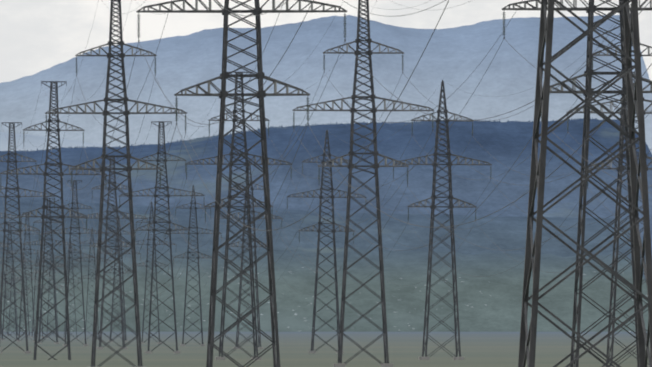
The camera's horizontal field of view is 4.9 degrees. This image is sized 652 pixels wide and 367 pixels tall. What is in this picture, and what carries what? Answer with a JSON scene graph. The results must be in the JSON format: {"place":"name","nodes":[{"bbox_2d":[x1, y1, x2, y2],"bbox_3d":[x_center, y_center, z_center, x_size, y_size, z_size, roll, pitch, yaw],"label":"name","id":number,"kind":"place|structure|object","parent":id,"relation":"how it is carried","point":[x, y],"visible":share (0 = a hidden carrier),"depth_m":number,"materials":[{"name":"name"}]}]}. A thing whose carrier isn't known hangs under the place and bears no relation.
{"place":"outdoors","nodes":[
{"label":"outdoors","id":0,"kind":"place"},
{"bbox_2d":[0,132,116,150],"bbox_3d":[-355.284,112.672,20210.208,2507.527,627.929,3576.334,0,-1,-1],"label":"mountain haze","id":1,"kind":"object","parent":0,"point":[32,142],"depth_m":21644.63,"materials":[{"name":"blue"}]},
{"bbox_2d":[0,197,645,280],"bbox_3d":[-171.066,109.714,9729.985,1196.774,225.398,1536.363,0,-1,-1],"label":"hill lower slope","id":2,"kind":"structure","parent":0,"point":[506,234],"depth_m":10110.16,"materials":[{"name":"plant"}]},
{"bbox_2d":[0,240,648,331],"bbox_3d":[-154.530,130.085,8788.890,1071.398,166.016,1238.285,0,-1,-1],"label":"hill valley fields","id":3,"kind":"structure","parent":0,"point":[489,302],"depth_m":8802.71,"materials":[{"name":"plant"}]},
{"bbox_2d":[0,332,649,366],"bbox_3d":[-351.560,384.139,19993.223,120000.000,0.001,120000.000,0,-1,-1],"label":"ground","id":4,"kind":"structure","parent":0,"point":[489,349],"depth_m":1658.77,"materials":[{"name":"green plant"}]},
{"bbox_2d":[0,272,14,334],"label":"pylon","id":5,"kind":"object","parent":4,"relation":"on","point":[5,299],"visible":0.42,"depth_m":4654.11,"materials":[{"name":"metal"}]},
{"bbox_2d":[0,249,14,338],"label":"pylon","id":6,"kind":"object","parent":4,"relation":"on","point":[7,287],"visible":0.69,"depth_m":3206.34,"materials":[{"name":"metal"}]},
{"bbox_2d":[0,186,21,348],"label":"pylon","id":7,"kind":"object","parent":4,"relation":"on","point":[6,217],"visible":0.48,"depth_m":1757.81,"materials":[{"name":"metal"}]},
{"bbox_2d":[0,263,25,335],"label":"pylon","id":8,"kind":"object","parent":4,"relation":"on","point":[10,294],"visible":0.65,"depth_m":4365.02,"materials":[{"name":"metal"}]},
{"bbox_2d":[0,224,30,339],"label":"pylon","id":9,"kind":"object","parent":4,"relation":"on","point":[12,260],"visible":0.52,"depth_m":2916.09,"materials":[{"name":"metal"}]},
{"bbox_2d":[11,256,37,336],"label":"pylon","id":10,"kind":"object","parent":4,"relation":"on","point":[25,294],"visible":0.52,"depth_m":4076.22,"materials":[{"name":"metal"}]},
{"bbox_2d":[0,122,54,353],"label":"pylon","id":11,"kind":"object","parent":4,"relation":"on","point":[6,196],"visible":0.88,"depth_m":1467.73,"materials":[{"name":"metal"}]},
{"bbox_2d":[4,212,50,341],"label":"pylon","id":12,"kind":"object","parent":4,"relation":"on","point":[30,254],"visible":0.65,"depth_m":2626.60,"materials":[{"name":"metal"}]},
{"bbox_2d":[24,254,47,336],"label":"pylon","id":13,"kind":"object","parent":4,"relation":"on","point":[34,289],"visible":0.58,"depth_m":3786.30,"materials":[{"name":"metal"}]},
{"bbox_2d":[22,198,74,343],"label":"pylon","id":14,"kind":"object","parent":4,"relation":"on","point":[43,266],"visible":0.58,"depth_m":2337.73,"materials":[{"name":"metal"}]},
{"bbox_2d":[0,0,649,307],"bbox_3d":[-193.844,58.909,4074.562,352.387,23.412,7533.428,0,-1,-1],"label":"conductors","id":15,"kind":"object","parent":14,"relation":"attached to","point":[339,181],"visible":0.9,"depth_m":900.58,"materials":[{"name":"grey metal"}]},
{"bbox_2d":[38,250,63,337],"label":"pylon","id":16,"kind":"object","parent":4,"relation":"on","point":[51,292],"visible":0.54,"depth_m":3496.75,"materials":[{"name":"metal"}]},
{"bbox_2d":[0,81,106,359],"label":"pylon","id":17,"kind":"object","parent":4,"relation":"on","point":[43,216],"visible":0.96,"depth_m":1178.56,"materials":[{"name":"metal"}]},
{"bbox_2d":[1,0,181,168],"bbox_3d":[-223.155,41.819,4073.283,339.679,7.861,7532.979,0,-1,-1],"label":"earth wires","id":18,"kind":"object","parent":17,"relation":"attached to","point":[78,70],"visible":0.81,"depth_m":996.40,"materials":[{"name":"grey metal"}]},
{"bbox_2d":[0,0,651,293],"bbox_3d":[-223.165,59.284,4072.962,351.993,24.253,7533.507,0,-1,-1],"label":"conductors","id":19,"kind":"object","parent":17,"relation":"attached to","point":[286,155],"visible":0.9,"depth_m":580.52,"materials":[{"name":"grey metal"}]},
{"bbox_2d":[57,237,87,338],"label":"pylon","id":20,"kind":"object","parent":4,"relation":"on","point":[67,263],"visible":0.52,"depth_m":3207.05,"materials":[{"name":"metal"}]},
{"bbox_2d":[44,180,104,345],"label":"pylon","id":21,"kind":"object","parent":4,"relation":"on","point":[78,252],"visible":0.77,"depth_m":2047.90,"materials":[{"name":"metal"}]},
{"bbox_2d":[74,228,109,339],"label":"pylon","id":22,"kind":"object","parent":4,"relation":"on","point":[90,274],"visible":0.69,"depth_m":2918.16,"materials":[{"name":"metal"}]},
{"bbox_2d":[15,4,646,266],"bbox_3d":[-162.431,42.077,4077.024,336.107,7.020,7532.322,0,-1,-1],"label":"earth wires","id":23,"kind":"object","parent":22,"relation":"attached to","point":[401,128],"visible":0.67,"depth_m":1210.17,"materials":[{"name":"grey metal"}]},
{"bbox_2d":[76,157,147,348],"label":"pylon","id":24,"kind":"object","parent":4,"relation":"on","point":[105,263],"visible":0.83,"depth_m":1759.27,"materials":[{"name":"metal"}]},
{"bbox_2d":[45,0,186,366],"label":"pylon","id":25,"kind":"object","parent":4,"relation":"on","point":[125,113],"visible":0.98,"depth_m":889.19,"materials":[{"name":"metal"}]},
{"bbox_2d":[96,216,140,341],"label":"pylon","id":26,"kind":"object","parent":4,"relation":"on","point":[123,299],"visible":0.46,"depth_m":2628.98,"materials":[{"name":"metal"}]},
{"bbox_2d":[126,202,176,343],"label":"pylon","id":27,"kind":"object","parent":4,"relation":"on","point":[146,261],"visible":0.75,"depth_m":2339.22,"materials":[{"name":"metal"}]},
{"bbox_2d":[119,121,204,353],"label":"pylon","id":28,"kind":"object","parent":4,"relation":"on","point":[168,195],"visible":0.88,"depth_m":1469.61,"materials":[{"name":"metal"}]},
{"bbox_2d":[165,185,221,345],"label":"pylon","id":29,"kind":"object","parent":4,"relation":"on","point":[198,252],"visible":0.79,"depth_m":2050.03,"materials":[{"name":"metal"}]},
{"bbox_2d":[186,72,291,359],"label":"pylon","id":30,"kind":"object","parent":4,"relation":"on","point":[229,206],"visible":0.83,"depth_m":1180.06,"materials":[{"name":"metal"}]},
{"bbox_2d":[0,1,469,237],"bbox_3d":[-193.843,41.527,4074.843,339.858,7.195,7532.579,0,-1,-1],"label":"earth wires","id":31,"kind":"object","parent":30,"relation":"attached to","point":[268,89],"visible":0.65,"depth_m":1030.62,"materials":[{"name":"grey metal"}]},
{"bbox_2d":[136,0,346,366],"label":"pylon","id":32,"kind":"object","parent":4,"relation":"on","point":[223,93],"visible":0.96,"depth_m":599.27,"materials":[{"name":"metal"}]},
{"bbox_2d":[220,162,282,348],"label":"pylon","id":33,"kind":"object","parent":4,"relation":"on","point":[254,246],"visible":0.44,"depth_m":1760.74,"materials":[{"name":"metal"}]},
{"bbox_2d":[287,131,366,353],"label":"pylon","id":34,"kind":"object","parent":4,"relation":"on","point":[320,223],"visible":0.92,"depth_m":1471.64,"materials":[{"name":"metal"}]},
{"bbox_2d":[292,0,433,366],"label":"pylon","id":35,"kind":"object","parent":4,"relation":"on","point":[373,110],"visible":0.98,"depth_m":890.90,"materials":[{"name":"metal"}]},
{"bbox_2d":[392,80,491,359],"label":"pylon","id":36,"kind":"object","parent":4,"relation":"on","point":[450,197],"visible":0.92,"depth_m":1182.51,"materials":[{"name":"metal"}]},
{"bbox_2d":[2,76,651,314],"bbox_3d":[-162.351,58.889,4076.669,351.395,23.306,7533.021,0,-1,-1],"label":"conductors","id":37,"kind":"object","parent":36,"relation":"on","point":[355,229],"visible":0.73,"depth_m":1317.83,"materials":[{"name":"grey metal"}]},
{"bbox_2d":[502,0,651,366],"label":"pylon","id":38,"kind":"object","parent":4,"relation":"on","point":[590,10],"visible":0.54,"depth_m":601.78,"materials":[{"name":"metal"}]},
{"bbox_2d":[518,0,651,366],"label":"pylon","id":39,"kind":"object","parent":4,"relation":"on","point":[537,180],"visible":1,"depth_m":310.18,"materials":[{"name":"metal"}]},
{"bbox_2d":[566,11,651,366],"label":"pylon","id":40,"kind":"object","parent":4,"relation":"on","point":[620,169],"visible":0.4,"depth_m":892.88,"materials":[{"name":"metal"}]},
{"bbox_2d":[0,15,651,152],"bbox_3d":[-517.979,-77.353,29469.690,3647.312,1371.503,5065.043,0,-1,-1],"label":"mountain","id":41,"kind":"structure","parent":0,"point":[454,57],"depth_m":30525.68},
{"bbox_2d":[0,118,651,252],"bbox_3d":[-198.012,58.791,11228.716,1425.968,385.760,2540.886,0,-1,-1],"label":"hill forest ridge","id":42,"kind":"structure","parent":0,"point":[504,143],"depth_m":11666.58,"materials":[{"name":"blue plant"}]},
{"bbox_2d":[0,0,651,82],"label":"sky","id":43,"kind":"structure","parent":0,"point":[36,36],"materials":[{"name":"white"}]}
]}

